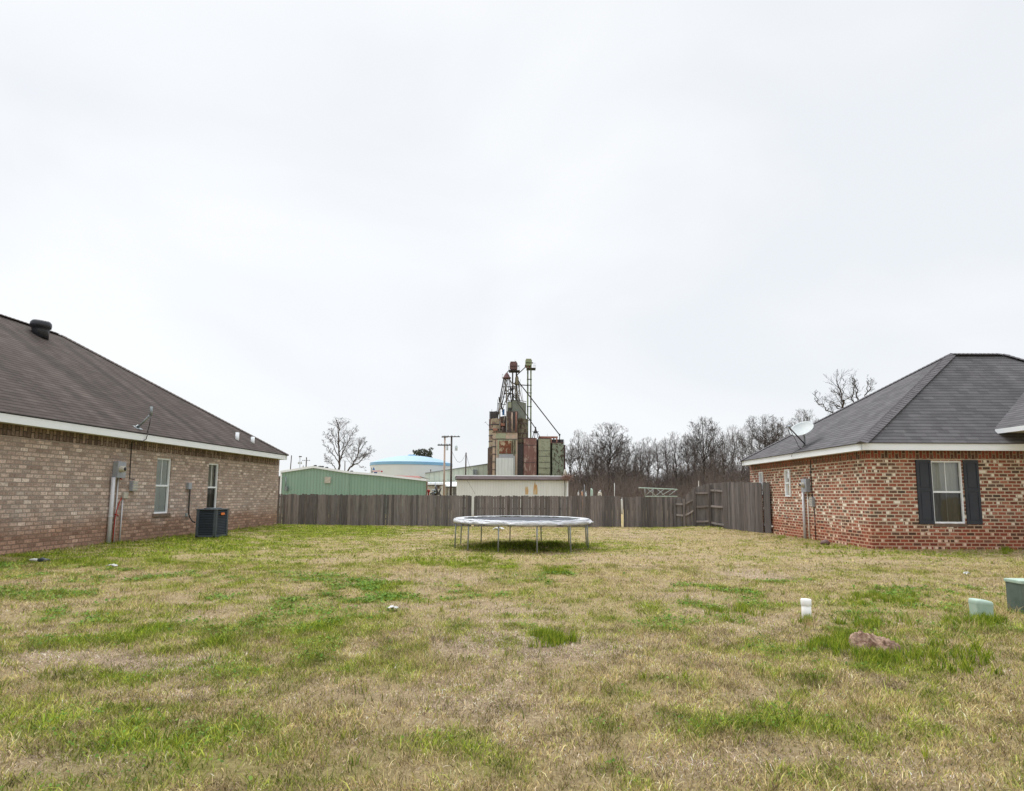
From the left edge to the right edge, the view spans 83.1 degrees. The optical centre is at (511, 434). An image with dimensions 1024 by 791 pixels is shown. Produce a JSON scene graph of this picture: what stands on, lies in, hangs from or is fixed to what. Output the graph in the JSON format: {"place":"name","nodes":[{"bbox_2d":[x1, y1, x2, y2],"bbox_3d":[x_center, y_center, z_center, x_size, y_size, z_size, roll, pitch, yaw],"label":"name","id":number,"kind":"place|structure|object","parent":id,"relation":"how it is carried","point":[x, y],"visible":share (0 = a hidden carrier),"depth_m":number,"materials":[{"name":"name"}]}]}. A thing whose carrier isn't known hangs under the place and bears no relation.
{"place":"outdoors","nodes":[
{"label":"outdoors","id":0,"kind":"place"},
{"bbox_2d":[0,509,1023,790],"bbox_3d":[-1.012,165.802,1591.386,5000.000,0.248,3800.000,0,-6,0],"label":"ground","id":1,"kind":"structure","parent":0,"point":[534,717],"depth_m":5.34,"materials":[{"name":"beige plant"}]},
{"bbox_2d":[29,557,49,561],"bbox_3d":[-9.854,2.607,12.043,0.415,0.096,0.105,0,-6,0],"label":"broken bumper","id":2,"kind":"object","parent":1,"relation":"on","point":[42,559],"visible":0.9,"depth_m":12.02,"materials":[{"name":"plastic"}]},
{"bbox_2d":[0,314,288,554],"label":"brick house","id":3,"kind":"structure","parent":1,"relation":"on","point":[72,412],"depth_m":17.36,"materials":[{"name":"brown brick"}]},
{"bbox_2d":[106,461,126,542],"bbox_3d":[-11.270,1.965,16.505,0.313,2.411,0.416,0,-6,0],"label":"electric meter","id":4,"kind":"object","parent":3,"relation":"attached to","point":[119,469],"visible":0.97,"depth_m":16.46,"materials":[{"name":"grey metal"}]},
{"bbox_2d":[112,478,121,541],"bbox_3d":[-11.355,2.151,16.643,0.043,1.813,0.246,0,-6,3],"label":"loose cable","id":5,"kind":"object","parent":4,"relation":"hanging from","point":[115,517],"visible":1,"depth_m":16.54,"materials":[{"name":"black plastic"}]},
{"bbox_2d":[119,492,128,539],"bbox_3d":[-11.355,2.444,16.850,0.088,1.528,0.188,0,-6,3],"label":"outlet box","id":6,"kind":"object","parent":3,"relation":"attached to","point":[124,495],"visible":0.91,"depth_m":16.82,"materials":[{"name":"beige plastic"}]},
{"bbox_2d":[129,481,137,490],"bbox_3d":[-11.313,1.528,17.262,0.123,0.303,0.214,0,-6,3],"label":"junction box","id":7,"kind":"object","parent":3,"relation":"attached to","point":[133,485],"visible":1,"depth_m":17.17,"materials":[{"name":"grey metal"}]},
{"bbox_2d":[129,406,152,479],"bbox_3d":[-10.996,0.241,17.164,0.868,2.163,0.367,-2,-6,18],"label":"antenna mount","id":8,"kind":"object","parent":3,"relation":"attached to","point":[145,419],"visible":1,"depth_m":17.18,"materials":[{"name":"metal"}]},
{"bbox_2d":[154,458,170,513],"bbox_3d":[-11.603,1.645,18.709,0.589,1.819,0.767,0,-6,0],"label":"window","id":9,"kind":"structure","parent":3,"relation":"in","point":[162,469],"depth_m":18.77,"materials":[{"name":"plastic"}]},
{"bbox_2d":[186,483,194,522],"bbox_3d":[-10.821,2.273,19.432,0.208,1.337,1.415,4,-7,-35],"label":"disconnect box","id":10,"kind":"object","parent":3,"relation":"attached to","point":[189,486],"visible":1,"depth_m":19.93,"materials":[{"name":"grey metal"}]},
{"bbox_2d":[206,463,217,507],"bbox_3d":[-11.434,1.953,21.496,0.586,1.819,0.727,0,-6,0],"label":"window","id":11,"kind":"structure","parent":3,"relation":"in","point":[212,491],"depth_m":21.61,"materials":[{"name":"glass"}]},
{"bbox_2d":[195,508,228,536],"bbox_3d":[-9.841,2.861,18.950,0.672,0.939,0.824,0,-6,0],"label":"air conditioner","id":12,"kind":"object","parent":1,"relation":"on","point":[211,522],"visible":0.99,"depth_m":18.60,"materials":[{"name":"metal"}]},
{"bbox_2d":[322,417,358,469],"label":"bare tree","id":13,"kind":"object","parent":1,"relation":"on","point":[338,441],"visible":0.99,"depth_m":70.31,"materials":[{"name":"grey plant"}]},
{"bbox_2d":[279,465,427,513],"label":"metal building","id":14,"kind":"structure","parent":1,"relation":"on","point":[316,479],"depth_m":45.85,"materials":[{"name":"green metal"}]},
{"bbox_2d":[341,436,374,470],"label":"bare tree","id":15,"kind":"object","parent":1,"relation":"on","point":[361,453],"visible":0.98,"depth_m":71.76,"materials":[{"name":"grey plant"}]},
{"bbox_2d":[276,494,471,525],"bbox_3d":[-7.075,3.894,29.272,10.029,1.780,0.167,0,-6,0],"label":"wooden fence","id":16,"kind":"object","parent":1,"relation":"on","point":[308,509],"visible":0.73,"depth_m":29.21,"materials":[{"name":"grey wood"}]},
{"bbox_2d":[371,467,382,472],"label":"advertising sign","id":17,"kind":"object","parent":1,"relation":"on","point":[374,470],"visible":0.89,"depth_m":109.86,"materials":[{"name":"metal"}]},
{"bbox_2d":[370,454,452,477],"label":"storage tank","id":18,"kind":"object","parent":1,"relation":"on","point":[413,465],"visible":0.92,"depth_m":131.26,"materials":[{"name":"white metal"}]},
{"bbox_2d":[395,475,427,480],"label":"outbuilding","id":19,"kind":"structure","parent":1,"relation":"on","point":[415,477],"depth_m":97.43,"materials":[{"name":"white paint"}]},
{"bbox_2d":[412,447,433,457],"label":"evergreen tree","id":20,"kind":"object","parent":1,"relation":"on","point":[426,453],"visible":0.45,"depth_m":188.56,"materials":[{"name":"green plant"}]},
{"bbox_2d":[427,486,440,495],"bbox_3d":[-7.638,5.689,56.670,1.446,1.267,1.092,0,-6,0],"label":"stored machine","id":21,"kind":"object","parent":1,"relation":"on","point":[436,491],"visible":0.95,"depth_m":56.36,"materials":[{"name":"metal"}]},
{"bbox_2d":[427,482,447,495],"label":"outbuilding","id":22,"kind":"structure","parent":1,"relation":"on","point":[431,486],"depth_m":65.69,"materials":[{"name":"white paint"}]},
{"bbox_2d":[438,436,450,495],"bbox_3d":[-7.067,4.040,59.855,1.387,7.969,0.322,0,-6,0],"label":"utility pole","id":23,"kind":"object","parent":1,"relation":"on","point":[445,445],"visible":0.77,"depth_m":59.97,"materials":[{"name":"wood"}]},
{"bbox_2d":[445,482,456,495],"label":"outbuilding","id":24,"kind":"structure","parent":1,"relation":"on","point":[453,488],"depth_m":72.62,"materials":[{"name":"white paint"}]},
{"bbox_2d":[443,435,459,502],"bbox_3d":[-6.112,3.924,57.841,1.686,7.798,0.359,0,-6,0],"label":"utility pole","id":25,"kind":"object","parent":1,"relation":"on","point":[456,446],"visible":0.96,"depth_m":57.93,"materials":[{"name":"wood"}]},
{"bbox_2d":[425,463,487,482],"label":"warehouse","id":26,"kind":"structure","parent":1,"relation":"on","point":[437,476],"depth_m":105.81,"materials":[{"name":"green metal"}]},
{"bbox_2d":[465,453,466,474],"bbox_3d":[-4.998,5.065,61.803,0.204,6.357,0.192,0,-6,0],"label":"utility pole","id":27,"kind":"object","parent":1,"relation":"on","point":[465,462],"visible":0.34,"depth_m":62.00,"materials":[{"name":"white metal"}]},
{"bbox_2d":[486,397,527,474],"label":"grain elevator","id":28,"kind":"object","parent":1,"relation":"on","point":[508,432],"visible":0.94,"depth_m":101.03,"materials":[{"name":"metal"}]},
{"bbox_2d":[498,372,527,415],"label":"spout tower","id":29,"kind":"structure","parent":28,"relation":"on","point":[507,377],"depth_m":104.28,"materials":[{"name":"silver metal"}]},
{"bbox_2d":[507,361,519,399],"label":"bucket elevator","id":30,"kind":"object","parent":28,"relation":"on","point":[514,366],"visible":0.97,"depth_m":104.51,"materials":[{"name":"red metal"}]},
{"bbox_2d":[517,359,535,437],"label":"bucket elevator","id":31,"kind":"object","parent":28,"relation":"attached to","point":[528,364],"visible":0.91,"depth_m":106.34,"materials":[{"name":"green metal"}]},
{"bbox_2d":[0,562,1022,790],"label":"clover","id":32,"kind":"object","parent":1,"relation":"on","point":[382,595],"visible":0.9,"depth_m":7.91,"materials":[{"name":"green plant"}]},
{"bbox_2d":[0,550,1023,628],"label":"grass","id":33,"kind":"structure","parent":1,"relation":"on","point":[162,560],"depth_m":9.61,"materials":[{"name":"green plant"}]},
{"bbox_2d":[455,475,568,515],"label":"metal building","id":34,"kind":"structure","parent":1,"relation":"on","point":[515,485],"depth_m":43.79,"materials":[{"name":"white paint"}]},
{"bbox_2d":[561,473,573,481],"bbox_3d":[4.117,3.219,43.515,1.189,0.833,0.643,0,-6,0],"label":"dry vine","id":35,"kind":"object","parent":34,"relation":"on","point":[568,477],"visible":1,"depth_m":43.48,"materials":[{"name":"brown plant"}]},
{"bbox_2d":[453,516,592,553],"bbox_3d":[0.323,3.042,17.894,4.292,0.948,4.290,0,-6,0],"label":"trampoline","id":36,"kind":"object","parent":1,"relation":"on","point":[536,521],"visible":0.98,"depth_m":16.76,"materials":[{"name":"plastic"}]},
{"bbox_2d":[523,438,536,474],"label":"grain bin","id":37,"kind":"object","parent":1,"relation":"on","point":[530,450],"visible":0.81,"depth_m":100.77,"materials":[{"name":"metal"}]},
{"bbox_2d":[532,427,540,437],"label":"spider distributor","id":38,"kind":"object","parent":37,"relation":"on","point":[535,431],"visible":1,"depth_m":101.46,"materials":[{"name":"grey metal"}]},
{"bbox_2d":[538,438,550,475],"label":"grain bin","id":39,"kind":"object","parent":1,"relation":"on","point":[543,456],"visible":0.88,"depth_m":100.75,"materials":[{"name":"green metal"}]},
{"bbox_2d":[474,495,620,526],"bbox_3d":[1.798,3.943,29.273,7.457,1.789,0.167,0,-6,0],"label":"wooden fence","id":40,"kind":"object","parent":1,"relation":"on","point":[571,506],"visible":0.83,"depth_m":29.22,"materials":[{"name":"grey wood"}]},
{"bbox_2d":[536,439,563,475],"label":"bin backing wall","id":41,"kind":"structure","parent":1,"relation":"on","point":[561,440],"depth_m":103.16,"materials":[{"name":"metal"}]},
{"bbox_2d":[551,442,563,475],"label":"grain bin","id":42,"kind":"object","parent":1,"relation":"on","point":[557,454],"visible":0.6,"depth_m":100.65,"materials":[{"name":"green metal"}]},
{"bbox_2d":[518,380,560,441],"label":"grain spout","id":43,"kind":"object","parent":42,"relation":"attached to","point":[540,410],"visible":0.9,"depth_m":102.92,"materials":[{"name":"grey metal"}]},
{"bbox_2d":[538,436,564,444],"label":"catwalk","id":44,"kind":"object","parent":42,"relation":"on","point":[553,437],"visible":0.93,"depth_m":102.00,"materials":[{"name":"brown metal"}]},
{"bbox_2d":[117,526,1023,675],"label":"grass tufts","id":45,"kind":"object","parent":1,"relation":"on","point":[557,638],"visible":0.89,"depth_m":6.22,"materials":[{"name":"green plant"}]},
{"bbox_2d":[562,444,578,484],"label":"bare tree","id":46,"kind":"object","parent":1,"relation":"on","point":[568,461],"visible":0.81,"depth_m":87.81,"materials":[{"name":"grey plant"}]},
{"bbox_2d":[568,429,589,490],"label":"bare tree","id":47,"kind":"object","parent":1,"relation":"on","point":[579,458],"visible":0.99,"depth_m":78.00,"materials":[{"name":"brown plant"}]},
{"bbox_2d":[578,435,595,478],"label":"bare tree","id":48,"kind":"object","parent":1,"relation":"on","point":[588,455],"visible":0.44,"depth_m":90.17,"materials":[{"name":"brown plant"}]},
{"bbox_2d":[583,441,606,493],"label":"bare tree","id":49,"kind":"object","parent":1,"relation":"on","point":[595,460],"visible":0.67,"depth_m":85.85,"materials":[{"name":"brown plant"}]},
{"bbox_2d":[592,446,611,468],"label":"bare tree","id":50,"kind":"object","parent":1,"relation":"on","point":[601,460],"visible":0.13,"depth_m":94.00,"materials":[{"name":"brown plant"}]},
{"bbox_2d":[583,422,634,495],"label":"bare tree","id":51,"kind":"object","parent":1,"relation":"on","point":[609,453],"visible":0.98,"depth_m":69.95,"materials":[{"name":"brown plant"}]},
{"bbox_2d":[610,435,628,477],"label":"bare tree","id":52,"kind":"object","parent":1,"relation":"on","point":[618,453],"visible":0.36,"depth_m":89.92,"materials":[{"name":"brown plant"}]},
{"bbox_2d":[621,498,622,513],"bbox_3d":[9.075,5.913,47.653,0.178,1.532,0.175,0,-6,0],"label":"yard junk","id":53,"kind":"object","parent":1,"relation":"on","point":[622,506],"visible":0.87,"depth_m":47.58,"materials":[{"name":"wood"}]},
{"bbox_2d":[612,442,636,485],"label":"bare tree","id":54,"kind":"object","parent":1,"relation":"on","point":[627,460],"visible":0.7,"depth_m":81.96,"materials":[{"name":"brown plant"}]},
{"bbox_2d":[628,443,642,473],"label":"bare tree","id":55,"kind":"object","parent":1,"relation":"on","point":[635,454],"visible":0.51,"depth_m":91.72,"materials":[{"name":"grey plant"}]},
{"bbox_2d":[633,448,650,493],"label":"bare tree","id":56,"kind":"object","parent":1,"relation":"on","point":[642,464],"visible":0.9,"depth_m":84.00,"materials":[{"name":"brown plant"}]},
{"bbox_2d":[636,436,659,479],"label":"bare tree","id":57,"kind":"object","parent":1,"relation":"on","point":[645,452],"visible":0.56,"depth_m":88.05,"materials":[{"name":"grey plant"}]},
{"bbox_2d":[623,496,673,526],"bbox_3d":[6.926,3.993,29.271,2.510,1.751,0.167,0,-6,0],"label":"wooden fence","id":58,"kind":"object","parent":1,"relation":"on","point":[654,512],"visible":0.83,"depth_m":29.20,"materials":[{"name":"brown wood"}]},
{"bbox_2d":[548,434,755,505],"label":"brush thicket","id":59,"kind":"object","parent":1,"relation":"on","point":[669,471],"visible":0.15,"depth_m":86.18,"materials":[{"name":"brown plant"}]},
{"bbox_2d":[645,442,671,494],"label":"bare tree","id":60,"kind":"object","parent":1,"relation":"on","point":[658,465],"visible":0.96,"depth_m":75.68,"materials":[{"name":"brown plant"}]},
{"bbox_2d":[639,487,677,496],"bbox_3d":[13.101,5.116,51.756,3.476,0.863,0.084,0,-6,0],"label":"metal truss","id":61,"kind":"object","parent":1,"relation":"on","point":[659,492],"visible":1,"depth_m":51.74,"materials":[{"name":"grey metal"}]},
{"bbox_2d":[568,457,749,507],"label":"brush thicket","id":62,"kind":"object","parent":1,"relation":"on","point":[631,490],"visible":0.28,"depth_m":69.00,"materials":[{"name":"brown plant"}]},
{"bbox_2d":[658,438,678,475],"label":"bare tree","id":63,"kind":"object","parent":1,"relation":"on","point":[666,454],"visible":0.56,"depth_m":93.78,"materials":[{"name":"grey plant"}]},
{"bbox_2d":[661,433,687,497],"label":"bare tree","id":64,"kind":"object","parent":1,"relation":"on","point":[675,450],"visible":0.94,"depth_m":72.09,"materials":[{"name":"brown plant"}]},
{"bbox_2d":[678,434,698,491],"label":"bare tree","id":65,"kind":"object","parent":1,"relation":"on","point":[684,439],"visible":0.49,"depth_m":83.83,"materials":[{"name":"brown plant"}]},
{"bbox_2d":[686,431,706,469],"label":"bare tree","id":66,"kind":"object","parent":1,"relation":"on","point":[696,451],"visible":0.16,"depth_m":91.99,"materials":[{"name":"brown plant"}]},
{"bbox_2d":[673,483,723,526],"bbox_3d":[9.229,3.572,28.373,2.710,2.433,0.335,-5,-8,41],"label":"wooden fence","id":67,"kind":"object","parent":1,"relation":"on","point":[706,509],"visible":0.78,"depth_m":28.47,"materials":[{"name":"brown wood"}]},
{"bbox_2d":[682,416,724,483],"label":"bare tree","id":68,"kind":"object","parent":1,"relation":"on","point":[708,446],"visible":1,"depth_m":66.00,"materials":[{"name":"brown plant"}]},
{"bbox_2d":[702,425,725,474],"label":"bare tree","id":69,"kind":"object","parent":1,"relation":"on","point":[714,445],"visible":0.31,"depth_m":90.18,"materials":[{"name":"brown plant"}]},
{"bbox_2d":[707,432,738,481],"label":"bare tree","id":70,"kind":"object","parent":1,"relation":"on","point":[722,454],"visible":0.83,"depth_m":74.10,"materials":[{"name":"brown plant"}]},
{"bbox_2d":[723,424,743,475],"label":"bare tree","id":71,"kind":"object","parent":1,"relation":"on","point":[731,456],"visible":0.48,"depth_m":88.18,"materials":[{"name":"brown plant"}]},
{"bbox_2d":[728,429,755,480],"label":"bare tree","id":72,"kind":"object","parent":1,"relation":"on","point":[740,451],"visible":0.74,"depth_m":77.96,"materials":[{"name":"brown plant"}]},
{"bbox_2d":[722,482,771,533],"bbox_3d":[10.409,3.286,25.556,0.218,2.437,3.004,2,-6,-17],"label":"wooden fence","id":73,"kind":"object","parent":1,"relation":"on","point":[744,508],"visible":0.83,"depth_m":25.45,"materials":[{"name":"grey wood"}]},
{"bbox_2d":[739,421,759,467],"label":"bare tree","id":74,"kind":"object","parent":1,"relation":"on","point":[756,450],"visible":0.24,"depth_m":90.33,"materials":[{"name":"brown plant"}]},
{"bbox_2d":[736,414,789,454],"bbox_3d":[26.317,2.891,59.830,5.663,10.487,5.647,-2,-6,24],"label":"bare tree","id":75,"kind":"object","parent":1,"relation":"on","point":[764,436],"visible":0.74,"depth_m":60.56,"materials":[{"name":"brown plant"}]},
{"bbox_2d":[755,422,782,448],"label":"bare tree","id":76,"kind":"object","parent":1,"relation":"on","point":[771,433],"visible":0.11,"depth_m":92.35,"materials":[{"name":"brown plant"}]},
{"bbox_2d":[762,422,788,447],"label":"bare tree","id":77,"kind":"object","parent":1,"relation":"on","point":[771,425],"visible":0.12,"depth_m":71.96,"materials":[{"name":"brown plant"}]},
{"bbox_2d":[536,601,1021,652],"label":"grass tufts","id":78,"kind":"object","parent":1,"relation":"on","point":[925,612],"visible":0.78,"depth_m":6.76,"materials":[{"name":"green plant"}]},
{"bbox_2d":[788,409,817,432],"bbox_3d":[32.067,2.796,62.892,3.808,11.347,6.617,-3,-7,31],"label":"bare tree","id":79,"kind":"object","parent":1,"relation":"on","point":[807,417],"visible":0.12,"depth_m":62.73,"materials":[{"name":"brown plant"}]},
{"bbox_2d":[800,598,811,617],"bbox_3d":[3.829,2.308,7.505,0.128,0.344,0.128,0,-6,0],"label":"cleanout pipe","id":80,"kind":"object","parent":1,"relation":"on","point":[806,604],"visible":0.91,"depth_m":7.47,"materials":[{"name":"white plastic"}]},
{"bbox_2d":[820,540,829,544],"bbox_3d":[10.162,3.499,18.727,0.299,0.201,0.250,0,-6,0],"label":"rock","id":81,"kind":"object","parent":1,"relation":"on","point":[823,542],"visible":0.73,"depth_m":18.64,"materials":[{"name":"beige stone"}]},
{"bbox_2d":[812,369,876,414],"bbox_3d":[26.030,0.698,43.567,4.828,11.503,4.632,-1,-6,10],"label":"bare tree","id":82,"kind":"object","parent":1,"relation":"on","point":[842,401],"visible":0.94,"depth_m":44.26,"materials":[{"name":"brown plant"}]},
{"bbox_2d":[849,630,902,652],"bbox_3d":[3.800,2.156,6.034,0.600,0.206,0.380,0,-6,0],"label":"dirt mound","id":83,"kind":"object","parent":1,"relation":"on","point":[860,638],"visible":0.66,"depth_m":5.96,"materials":[{"name":"brown soil"}]},
{"bbox_2d":[740,353,1023,549],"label":"brick house","id":84,"kind":"structure","parent":1,"relation":"on","point":[930,456],"depth_m":17.75,"materials":[{"name":"red brick"}]},
{"bbox_2d":[759,472,763,493],"bbox_3d":[11.129,2.105,25.173,0.552,1.024,0.410,0,-6,0],"label":"window","id":85,"kind":"structure","parent":84,"relation":"in","point":[761,480],"depth_m":25.23,"materials":[{"name":"plastic"}]},
{"bbox_2d":[784,469,790,496],"bbox_3d":[11.086,1.891,22.677,0.553,1.107,0.468,0,-6,0],"label":"window","id":86,"kind":"structure","parent":84,"relation":"in","point":[787,477],"depth_m":22.74,"materials":[{"name":"plastic"}]},
{"bbox_2d":[787,421,813,456],"bbox_3d":[10.536,0.126,21.196,1.230,1.313,0.973,0,-6,0],"label":"satellite dish","id":87,"kind":"object","parent":84,"relation":"attached to","point":[803,428],"visible":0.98,"depth_m":21.25,"materials":[{"name":"metal"}]},
{"bbox_2d":[799,479,810,538],"bbox_3d":[10.678,2.755,21.105,0.299,2.290,0.518,0,-6,0],"label":"electric meter","id":88,"kind":"object","parent":84,"relation":"attached to","point":[804,484],"visible":0.98,"depth_m":21.13,"materials":[{"name":"grey metal"}]},
{"bbox_2d":[810,460,812,496],"bbox_3d":[10.813,1.601,20.856,0.025,1.365,0.062,0,-6,0],"label":"cable","id":89,"kind":"object","parent":84,"relation":"attached to","point":[811,479],"visible":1,"depth_m":20.87,"materials":[{"name":"grey rubber"}]},
{"bbox_2d":[809,497,815,539],"bbox_3d":[10.762,2.996,20.657,0.113,1.519,0.216,0,-6,0],"label":"junction box","id":90,"kind":"object","parent":84,"relation":"attached to","point":[811,501],"visible":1,"depth_m":20.62,"materials":[{"name":"grey metal"}]},
{"bbox_2d":[931,461,964,523],"bbox_3d":[13.114,1.745,17.649,0.974,1.920,0.561,0,-6,0],"label":"window","id":91,"kind":"structure","parent":84,"relation":"in","point":[948,500],"depth_m":17.42,"materials":[{"name":"plastic"}]},
{"bbox_2d":[968,598,993,615],"bbox_3d":[6.143,2.329,7.551,0.224,0.368,0.187,0,-6,0],"label":"utility pedestal","id":92,"kind":"object","parent":1,"relation":"on","point":[976,605],"visible":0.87,"depth_m":7.48,"materials":[{"name":"green plastic"}]},
{"bbox_2d":[1004,578,1023,613],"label":"utility pedestal","id":93,"kind":"object","parent":1,"relation":"on","point":[1015,592],"visible":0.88,"depth_m":8.22,"materials":[{"name":"green plastic"}]},
{"bbox_2d":[0,0,1023,480],"label":"sky","id":94,"kind":"structure","parent":0,"point":[286,219],"materials":[{"name":"white"}]},
{"bbox_2d":[17,523,1023,565],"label":"grass","id":95,"kind":"structure","parent":0,"point":[384,534],"depth_m":17.35,"materials":[{"name":"green plant"}]}
]}

